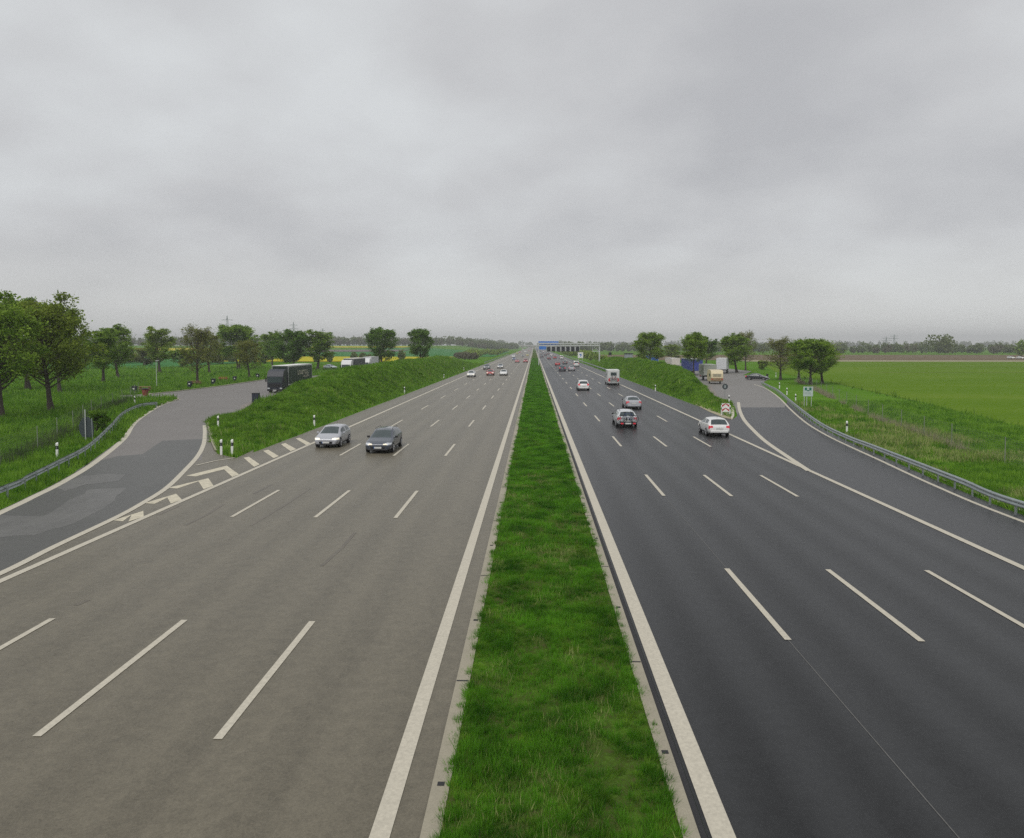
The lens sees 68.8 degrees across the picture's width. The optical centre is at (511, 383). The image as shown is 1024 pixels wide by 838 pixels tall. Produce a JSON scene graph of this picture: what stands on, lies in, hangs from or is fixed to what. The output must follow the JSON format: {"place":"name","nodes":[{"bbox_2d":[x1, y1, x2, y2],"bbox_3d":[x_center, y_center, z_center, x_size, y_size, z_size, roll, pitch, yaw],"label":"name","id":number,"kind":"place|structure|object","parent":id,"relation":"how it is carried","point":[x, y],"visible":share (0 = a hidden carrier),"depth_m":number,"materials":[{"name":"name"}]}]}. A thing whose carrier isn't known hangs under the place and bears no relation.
{"place":"outdoors","nodes":[
{"label":"outdoors","id":0,"kind":"place"},
{"bbox_2d":[0,439,201,570],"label":"slip road","id":1,"kind":"structure","parent":0,"point":[155,469],"depth_m":37.80,"materials":[{"name":"grey asphalt"}]},
{"bbox_2d":[0,488,125,536],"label":"worn patch","id":2,"kind":"object","parent":1,"relation":"on","point":[80,507],"visible":1,"depth_m":32.27,"materials":[{"name":"grey asphalt"}]},
{"bbox_2d":[57,474,124,490],"bbox_3d":[-22.727,5.316,40.428,2.674,0.001,5.149,-1,3,-10],"label":"worn patch","id":3,"kind":"object","parent":1,"relation":"on","point":[83,480],"visible":1,"depth_m":40.86,"materials":[{"name":"grey asphalt"}]},
{"bbox_2d":[0,399,230,574],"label":"slip road markings","id":4,"kind":"object","parent":1,"relation":"on","point":[96,461],"visible":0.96,"depth_m":37.76,"materials":[{"name":"paint"}]},
{"bbox_2d":[49,358,259,367],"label":"green field","id":5,"kind":"structure","parent":0,"point":[167,362],"depth_m":300.56,"materials":[{"name":"green plant"}]},
{"bbox_2d":[269,357,417,360],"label":"rapeseed field","id":6,"kind":"structure","parent":0,"point":[334,359],"depth_m":378.65,"materials":[{"name":"yellow plant"}]},
{"bbox_2d":[231,357,478,441],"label":"embankment","id":7,"kind":"structure","parent":0,"point":[324,399],"depth_m":104.04,"materials":[{"name":"green plant"}]},
{"bbox_2d":[282,348,507,356],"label":"green field","id":8,"kind":"structure","parent":0,"point":[441,352],"depth_m":624.14,"materials":[{"name":"green plant"}]},
{"bbox_2d":[0,345,1023,836],"bbox_3d":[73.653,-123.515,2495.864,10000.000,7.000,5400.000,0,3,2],"label":"ground","id":9,"kind":"structure","parent":0,"point":[792,387],"depth_m":178.01,"materials":[{"name":"green plant"}]},
{"bbox_2d":[0,291,50,388],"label":"tree","id":10,"kind":"object","parent":9,"relation":"on","point":[27,384],"visible":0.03,"depth_m":122.75,"materials":[{"name":"green plant"}]},
{"bbox_2d":[0,290,55,417],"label":"tree","id":11,"kind":"object","parent":9,"relation":"on","point":[13,319],"visible":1,"depth_m":74.18,"materials":[{"name":"green plant"}]},
{"bbox_2d":[0,290,110,410],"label":"tree","id":12,"kind":"object","parent":9,"relation":"on","point":[57,318],"visible":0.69,"depth_m":83.11,"materials":[{"name":"green plant"}]},
{"bbox_2d":[33,302,98,391],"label":"tree","id":13,"kind":"object","parent":9,"relation":"on","point":[85,337],"visible":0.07,"depth_m":115.56,"materials":[{"name":"green plant"}]},
{"bbox_2d":[0,382,138,463],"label":"wire fence","id":14,"kind":"object","parent":9,"relation":"on","point":[65,419],"visible":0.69,"depth_m":59.85,"materials":[{"name":"grey metal"}]},
{"bbox_2d":[0,394,139,463],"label":"fence weeds","id":15,"kind":"object","parent":9,"relation":"on","point":[52,436],"visible":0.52,"depth_m":57.88,"materials":[{"name":"green plant"}]},
{"bbox_2d":[0,402,156,497],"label":"guardrail","id":16,"kind":"object","parent":9,"relation":"on","point":[19,482],"visible":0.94,"depth_m":44.51,"materials":[{"name":"metal"}]},
{"bbox_2d":[79,409,93,439],"bbox_3d":[-32.292,3.288,56.725,1.170,2.651,0.119,0,3,2],"label":"road sign","id":17,"kind":"object","parent":9,"relation":"on","point":[86,427],"visible":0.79,"depth_m":56.75,"materials":[{"name":"metal"}]},
{"bbox_2d":[88,408,112,432],"bbox_3d":[-35.290,3.180,63.757,2.303,2.131,2.031,1,3,18],"label":"bush","id":18,"kind":"object","parent":9,"relation":"on","point":[98,415],"visible":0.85,"depth_m":63.59,"materials":[{"name":"green plant"}]},
{"bbox_2d":[85,328,124,381],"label":"tree","id":19,"kind":"object","parent":9,"relation":"on","point":[106,337],"visible":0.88,"depth_m":146.32,"materials":[{"name":"green plant"}]},
{"bbox_2d":[96,322,137,377],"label":"tree","id":20,"kind":"object","parent":9,"relation":"on","point":[125,331],"visible":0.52,"depth_m":171.87,"materials":[{"name":"green plant"}]},
{"bbox_2d":[0,385,255,473],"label":"slope grass","id":21,"kind":"structure","parent":9,"relation":"on","point":[120,430],"depth_m":69.14,"materials":[{"name":"green plant"}]},
{"bbox_2d":[130,347,156,364],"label":"bush","id":22,"kind":"object","parent":9,"relation":"on","point":[148,360],"visible":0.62,"depth_m":272.25,"materials":[{"name":"green plant"}]},
{"bbox_2d":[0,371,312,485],"bbox_3d":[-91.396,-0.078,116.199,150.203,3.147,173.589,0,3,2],"label":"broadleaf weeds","id":23,"kind":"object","parent":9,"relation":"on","point":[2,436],"visible":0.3,"depth_m":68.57,"materials":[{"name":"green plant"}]},
{"bbox_2d":[139,326,176,372],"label":"tree","id":24,"kind":"object","parent":9,"relation":"on","point":[155,341],"visible":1,"depth_m":200.26,"materials":[{"name":"green plant"}]},
{"bbox_2d":[0,364,338,434],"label":"tall grass","id":25,"kind":"structure","parent":9,"relation":"on","point":[124,376],"depth_m":117.53,"materials":[{"name":"green plant"}]},
{"bbox_2d":[165,348,195,366],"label":"bush","id":26,"kind":"object","parent":9,"relation":"on","point":[175,354],"visible":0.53,"depth_m":251.81,"materials":[{"name":"green plant"}]},
{"bbox_2d":[171,322,220,381],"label":"tree","id":27,"kind":"object","parent":9,"relation":"on","point":[197,345],"visible":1,"depth_m":139.92,"materials":[{"name":"green plant"}]},
{"bbox_2d":[75,375,318,471],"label":"parking area","id":28,"kind":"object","parent":9,"relation":"on","point":[185,414],"visible":0.4,"depth_m":81.11,"materials":[{"name":"asphalt"}]},
{"bbox_2d":[265,364,311,391],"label":"lorry","id":29,"kind":"object","parent":28,"relation":"on","point":[280,377],"visible":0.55,"depth_m":118.36,"materials":[{"name":"black metal"}]},
{"bbox_2d":[340,358,364,367],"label":"lorry","id":30,"kind":"object","parent":28,"relation":"on","point":[352,361],"visible":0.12,"depth_m":191.96,"materials":[{"name":"white metal"}]},
{"bbox_2d":[154,425,253,502],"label":"paved gore","id":31,"kind":"structure","parent":9,"relation":"on","point":[240,465],"depth_m":43.14,"materials":[{"name":"grey concrete"}]},
{"bbox_2d":[190,331,225,372],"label":"tree","id":32,"kind":"object","parent":9,"relation":"on","point":[214,341],"visible":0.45,"depth_m":200.71,"materials":[{"name":"green plant"}]},
{"bbox_2d":[208,324,261,367],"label":"tree","id":33,"kind":"object","parent":9,"relation":"on","point":[236,333],"visible":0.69,"depth_m":231.15,"materials":[{"name":"green plant"}]},
{"bbox_2d":[0,355,484,508],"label":"verge grass","id":34,"kind":"structure","parent":9,"relation":"on","point":[20,490],"depth_m":69.95,"materials":[{"name":"green plant"}]},
{"bbox_2d":[82,349,405,362],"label":"hedgerow","id":35,"kind":"object","parent":9,"relation":"on","point":[402,355],"visible":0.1,"depth_m":322.61,"materials":[{"name":"green plant"}]},
{"bbox_2d":[231,339,264,376],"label":"tree","id":36,"kind":"object","parent":9,"relation":"on","point":[244,346],"visible":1,"depth_m":166.64,"materials":[{"name":"green plant"}]},
{"bbox_2d":[28,335,497,348],"bbox_3d":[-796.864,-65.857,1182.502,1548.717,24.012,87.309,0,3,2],"label":"wood","id":37,"kind":"object","parent":9,"relation":"on","point":[353,340],"visible":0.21,"depth_m":1139.19,"materials":[{"name":"green plant"}]},
{"bbox_2d":[0,347,533,837],"bbox_3d":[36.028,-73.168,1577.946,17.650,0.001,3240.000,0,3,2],"label":"carriageway","id":38,"kind":"structure","parent":9,"relation":"on","point":[308,745],"depth_m":18.73,"materials":[{"name":"grey asphalt"}]},
{"bbox_2d":[116,438,309,521],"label":"hatch markings","id":39,"kind":"object","parent":38,"relation":"on","point":[204,483],"visible":1,"depth_m":40.86,"materials":[{"name":"paint"}]},
{"bbox_2d":[74,484,356,604],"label":"tyre marks","id":40,"kind":"object","parent":38,"relation":"on","point":[326,561],"visible":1,"depth_m":32.01},
{"bbox_2d":[0,350,532,837],"bbox_3d":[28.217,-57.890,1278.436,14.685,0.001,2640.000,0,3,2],"label":"lane markings","id":41,"kind":"object","parent":38,"relation":"on","point":[392,796],"visible":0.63,"depth_m":17.57,"materials":[{"name":"paint"}]},
{"bbox_2d":[315,424,350,446],"bbox_3d":[-13.316,3.721,55.758,2.120,1.712,4.250,0,3,2],"label":"car","id":42,"kind":"object","parent":38,"relation":"on","point":[334,434],"visible":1,"depth_m":54.72,"materials":[{"name":"silver metal"}]},
{"bbox_2d":[365,425,401,451],"bbox_3d":[-9.085,3.910,53.335,2.180,1.582,4.850,0,3,2],"label":"car","id":43,"kind":"object","parent":38,"relation":"on","point":[385,438],"visible":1,"depth_m":52.10,"materials":[{"name":"grey metal"}]},
{"bbox_2d":[257,329,283,365],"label":"tree","id":44,"kind":"object","parent":9,"relation":"on","point":[265,337],"visible":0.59,"depth_m":269.74,"materials":[{"name":"green plant"}]},
{"bbox_2d":[264,329,312,363],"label":"tree","id":45,"kind":"object","parent":9,"relation":"on","point":[296,340],"visible":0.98,"depth_m":217.35,"materials":[{"name":"green plant"}]},
{"bbox_2d":[105,355,473,442],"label":"slope grass","id":46,"kind":"structure","parent":9,"relation":"on","point":[268,421],"depth_m":88.70,"materials":[{"name":"green plant"}]},
{"bbox_2d":[302,329,335,368],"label":"tree","id":47,"kind":"object","parent":9,"relation":"on","point":[319,339],"visible":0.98,"depth_m":218.97,"materials":[{"name":"green plant"}]},
{"bbox_2d":[361,326,399,361],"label":"tree","id":48,"kind":"object","parent":9,"relation":"on","point":[376,336],"visible":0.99,"depth_m":234.66,"materials":[{"name":"green plant"}]},
{"bbox_2d":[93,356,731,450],"bbox_3d":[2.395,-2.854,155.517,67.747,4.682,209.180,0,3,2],"label":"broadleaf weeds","id":49,"kind":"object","parent":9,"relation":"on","point":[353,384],"visible":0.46,"depth_m":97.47,"materials":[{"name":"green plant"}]},
{"bbox_2d":[406,326,435,358],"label":"tree","id":50,"kind":"object","parent":9,"relation":"on","point":[416,336],"visible":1,"depth_m":239.81,"materials":[{"name":"green plant"}]},
{"bbox_2d":[98,355,834,455],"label":"dry grass","id":51,"kind":"structure","parent":9,"relation":"on","point":[358,405],"depth_m":76.34,"materials":[{"name":"plant"}]},
{"bbox_2d":[420,352,532,837],"bbox_3d":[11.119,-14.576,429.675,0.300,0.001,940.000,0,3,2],"label":"kerb","id":52,"kind":"structure","parent":9,"relation":"on","point":[430,821],"depth_m":15.51,"materials":[{"name":"concrete"}]},
{"bbox_2d":[460,348,508,356],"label":"verge shrubs","id":53,"kind":"object","parent":9,"relation":"on","point":[487,351],"visible":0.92,"depth_m":625.03,"materials":[{"name":"green plant"}]},
{"bbox_2d":[469,340,598,350],"bbox_3d":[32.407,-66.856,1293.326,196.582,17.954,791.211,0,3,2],"label":"wood","id":54,"kind":"object","parent":9,"relation":"on","point":[499,345],"visible":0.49,"depth_m":1206.29,"materials":[{"name":"green plant"}]},
{"bbox_2d":[440,348,681,837],"bbox_3d":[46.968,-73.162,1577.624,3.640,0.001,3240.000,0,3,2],"label":"median strip","id":55,"kind":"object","parent":9,"relation":"on","point":[608,759],"depth_m":14.56,"materials":[{"name":"plant"}]},
{"bbox_2d":[429,439,516,836],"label":"median grass","id":56,"kind":"structure","parent":55,"relation":"on","point":[461,703],"depth_m":15.71,"materials":[{"name":"green plant"}]},
{"bbox_2d":[515,379,563,436],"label":"median grass","id":57,"kind":"structure","parent":55,"relation":"on","point":[540,382],"depth_m":81.75,"materials":[{"name":"green plant"}]},
{"bbox_2d":[491,434,601,554],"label":"median grass","id":58,"kind":"structure","parent":55,"relation":"on","point":[517,522],"depth_m":34.71,"materials":[{"name":"green plant"}]},
{"bbox_2d":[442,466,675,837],"bbox_3d":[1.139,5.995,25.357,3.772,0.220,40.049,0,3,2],"label":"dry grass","id":59,"kind":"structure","parent":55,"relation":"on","point":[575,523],"depth_m":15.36,"materials":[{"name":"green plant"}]},
{"bbox_2d":[430,437,692,837],"bbox_3d":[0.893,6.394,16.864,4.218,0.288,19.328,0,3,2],"label":"median grass","id":60,"kind":"structure","parent":55,"relation":"on","point":[569,717],"depth_m":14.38,"materials":[{"name":"green plant"}]},
{"bbox_2d":[453,528,669,837],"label":"median grass","id":61,"kind":"structure","parent":55,"relation":"on","point":[573,649],"depth_m":14.79,"materials":[{"name":"green plant"}]},
{"bbox_2d":[538,341,599,364],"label":"sign gantry","id":62,"kind":"object","parent":9,"relation":"on","point":[553,346],"visible":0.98,"depth_m":270.72,"materials":[{"name":"metal"}]},
{"bbox_2d":[134,338,1015,346],"bbox_3d":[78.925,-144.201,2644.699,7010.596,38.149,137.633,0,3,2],"label":"wood","id":63,"kind":"object","parent":9,"relation":"on","point":[966,343],"visible":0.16,"depth_m":2582.43,"materials":[{"name":"green plant"}]},
{"bbox_2d":[560,349,607,360],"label":"verge shrubs","id":64,"kind":"object","parent":9,"relation":"on","point":[589,355],"visible":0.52,"depth_m":401.08,"materials":[{"name":"green plant"}]},
{"bbox_2d":[536,352,700,837],"bbox_3d":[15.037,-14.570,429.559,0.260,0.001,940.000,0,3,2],"label":"kerb","id":65,"kind":"structure","parent":9,"relation":"on","point":[682,806],"depth_m":15.38,"materials":[{"name":"concrete"}]},
{"bbox_2d":[541,366,707,837],"bbox_3d":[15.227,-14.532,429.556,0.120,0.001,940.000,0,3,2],"label":"drain slot","id":66,"kind":"object","parent":9,"relation":"on","point":[694,810],"visible":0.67,"depth_m":15.90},
{"bbox_2d":[546,350,730,433],"bbox_3d":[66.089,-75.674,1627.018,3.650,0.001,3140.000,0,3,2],"label":"hard shoulder","id":67,"kind":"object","parent":9,"relation":"on","point":[697,412],"visible":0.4,"depth_m":104.04},
{"bbox_2d":[599,356,734,404],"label":"slope grass","id":68,"kind":"structure","parent":9,"relation":"on","point":[668,373],"depth_m":135.06,"materials":[{"name":"green plant"}]},
{"bbox_2d":[697,337,719,363],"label":"tree","id":69,"kind":"object","parent":9,"relation":"on","point":[712,347],"visible":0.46,"depth_m":258.23,"materials":[{"name":"green plant"}]},
{"bbox_2d":[679,363,784,413],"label":"parking area","id":70,"kind":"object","parent":9,"relation":"on","point":[743,390],"visible":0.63,"depth_m":121.10,"materials":[{"name":"asphalt"}]},
{"bbox_2d":[681,358,702,373],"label":"trailer","id":71,"kind":"object","parent":70,"relation":"on","point":[687,365],"visible":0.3,"depth_m":185.82,"materials":[{"name":"blue plastic"}]},
{"bbox_2d":[707,369,722,382],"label":"caravan","id":72,"kind":"object","parent":70,"relation":"on","point":[714,375],"visible":1,"depth_m":142.61,"materials":[{"name":"beige metal"}]},
{"bbox_2d":[717,333,755,372],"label":"tree","id":73,"kind":"object","parent":9,"relation":"on","point":[734,342],"visible":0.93,"depth_m":201.53,"materials":[{"name":"green plant"}]},
{"bbox_2d":[739,330,758,370],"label":"tree","id":74,"kind":"object","parent":9,"relation":"on","point":[749,334],"visible":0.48,"depth_m":218.69,"materials":[{"name":"green plant"}]},
{"bbox_2d":[754,336,795,379],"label":"tree","id":75,"kind":"object","parent":9,"relation":"on","point":[778,343],"visible":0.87,"depth_m":159.24,"materials":[{"name":"green plant"}]},
{"bbox_2d":[535,347,1023,837],"bbox_3d":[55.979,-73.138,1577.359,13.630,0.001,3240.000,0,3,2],"label":"carriageway","id":76,"kind":"structure","parent":9,"relation":"on","point":[789,746],"depth_m":19.12,"materials":[{"name":"grey asphalt"}]},
{"bbox_2d":[605,369,619,384],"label":"motorhome","id":77,"kind":"object","parent":76,"relation":"on","point":[612,372],"visible":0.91,"depth_m":139.34,"materials":[{"name":"white plastic"}]},
{"bbox_2d":[612,408,636,426],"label":"car","id":78,"kind":"object","parent":76,"relation":"on","point":[615,415],"visible":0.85,"depth_m":67.69,"materials":[{"name":"paint"}]},
{"bbox_2d":[622,396,641,408],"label":"car","id":79,"kind":"object","parent":76,"relation":"on","point":[631,401],"visible":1,"depth_m":86.61,"materials":[{"name":"silver metal"}]},
{"bbox_2d":[698,417,729,435],"bbox_3d":[16.820,3.380,62.446,2.120,1.712,4.250,0,3,2],"label":"car","id":80,"kind":"object","parent":76,"relation":"on","point":[712,425],"visible":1,"depth_m":60.72,"materials":[{"name":"white metal"}]},
{"bbox_2d":[536,350,1023,837],"bbox_3d":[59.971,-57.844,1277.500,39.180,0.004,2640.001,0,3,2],"label":"lane markings","id":81,"kind":"object","parent":76,"relation":"on","point":[716,817],"visible":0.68,"depth_m":20.44,"materials":[{"name":"paint"}]},
{"bbox_2d":[601,423,958,837],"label":"road seam","id":82,"kind":"object","parent":76,"relation":"on","point":[842,702],"visible":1,"depth_m":14.48,"materials":[{"name":"asphalt"}]},
{"bbox_2d":[585,356,1023,514],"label":"verge grass","id":83,"kind":"structure","parent":9,"relation":"on","point":[986,477],"depth_m":63.56,"materials":[{"name":"green plant"}]},
{"bbox_2d":[596,341,1022,353],"bbox_3d":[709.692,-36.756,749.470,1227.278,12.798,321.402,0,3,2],"label":"wood","id":84,"kind":"object","parent":9,"relation":"on","point":[956,348],"visible":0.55,"depth_m":712.45,"materials":[{"name":"green plant"}]},
{"bbox_2d":[784,337,844,384],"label":"tree","id":85,"kind":"object","parent":9,"relation":"on","point":[808,347],"visible":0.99,"depth_m":139.56,"materials":[{"name":"green plant"}]},
{"bbox_2d":[805,342,845,383],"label":"tree","id":86,"kind":"object","parent":9,"relation":"on","point":[833,363],"visible":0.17,"depth_m":143.29,"materials":[{"name":"green plant"}]},
{"bbox_2d":[794,378,971,450],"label":"fence weeds","id":87,"kind":"object","parent":9,"relation":"on","point":[820,391],"visible":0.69,"depth_m":71.35,"materials":[{"name":"green plant"}]},
{"bbox_2d":[761,381,1023,514],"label":"guardrail","id":88,"kind":"object","parent":9,"relation":"on","point":[990,494],"visible":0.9,"depth_m":42.40,"materials":[{"name":"metal"}]},
{"bbox_2d":[794,374,1022,428],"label":"field edge weeds","id":89,"kind":"object","parent":9,"relation":"on","point":[895,395],"visible":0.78,"depth_m":101.99,"materials":[{"name":"green plant"}]},
{"bbox_2d":[794,401,1023,499],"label":"dry grass","id":90,"kind":"structure","parent":9,"relation":"on","point":[880,443],"depth_m":55.39,"materials":[{"name":"green plant"}]},
{"bbox_2d":[800,374,1023,470],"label":"wire fence","id":91,"kind":"object","parent":9,"relation":"on","point":[901,415],"visible":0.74,"depth_m":60.00,"materials":[{"name":"grey metal"}]},
{"bbox_2d":[924,334,954,353],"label":"wood","id":92,"kind":"object","parent":9,"relation":"on","point":[945,342],"visible":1,"depth_m":581.43,"materials":[{"name":"green plant"}]},
{"bbox_2d":[0,0,1023,345],"label":"sky","id":93,"kind":"structure","parent":0,"point":[534,171],"materials":[{"name":"grey"}]},
{"bbox_2d":[527,358,544,379],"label":"median grass","id":94,"kind":"structure","parent":0,"point":[535,371],"depth_m":207.16,"materials":[{"name":"green plant"}]},
{"bbox_2d":[583,357,712,400],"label":"embankment","id":95,"kind":"structure","parent":0,"point":[678,379],"depth_m":146.95,"materials":[{"name":"green plant"}]},
{"bbox_2d":[629,332,666,360],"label":"tree","id":96,"kind":"object","parent":95,"relation":"on","point":[651,339],"visible":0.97,"depth_m":201.57,"materials":[{"name":"green plant"}]},
{"bbox_2d":[679,331,709,372],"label":"tree","id":97,"kind":"object","parent":95,"relation":"on","point":[692,341],"visible":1,"depth_m":154.96,"materials":[{"name":"green plant"}]},
{"bbox_2d":[603,355,1023,359],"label":"brown field","id":98,"kind":"structure","parent":0,"point":[923,357],"depth_m":453.32,"materials":[{"name":"soil"}]},
{"bbox_2d":[729,402,1023,565],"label":"slip road","id":99,"kind":"structure","parent":0,"point":[787,431],"depth_m":40.88,"materials":[{"name":"grey asphalt"}]},
{"bbox_2d":[741,360,1023,361],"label":"dirt track","id":100,"kind":"structure","parent":0,"point":[931,360],"depth_m":363.55,"materials":[{"name":"brown soil"}]},
{"bbox_2d":[765,362,1023,425],"bbox_3d":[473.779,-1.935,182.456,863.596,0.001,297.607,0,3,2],"label":"crop field","id":101,"kind":"structure","parent":0,"point":[993,390],"depth_m":152.76,"materials":[{"name":"green plant"}]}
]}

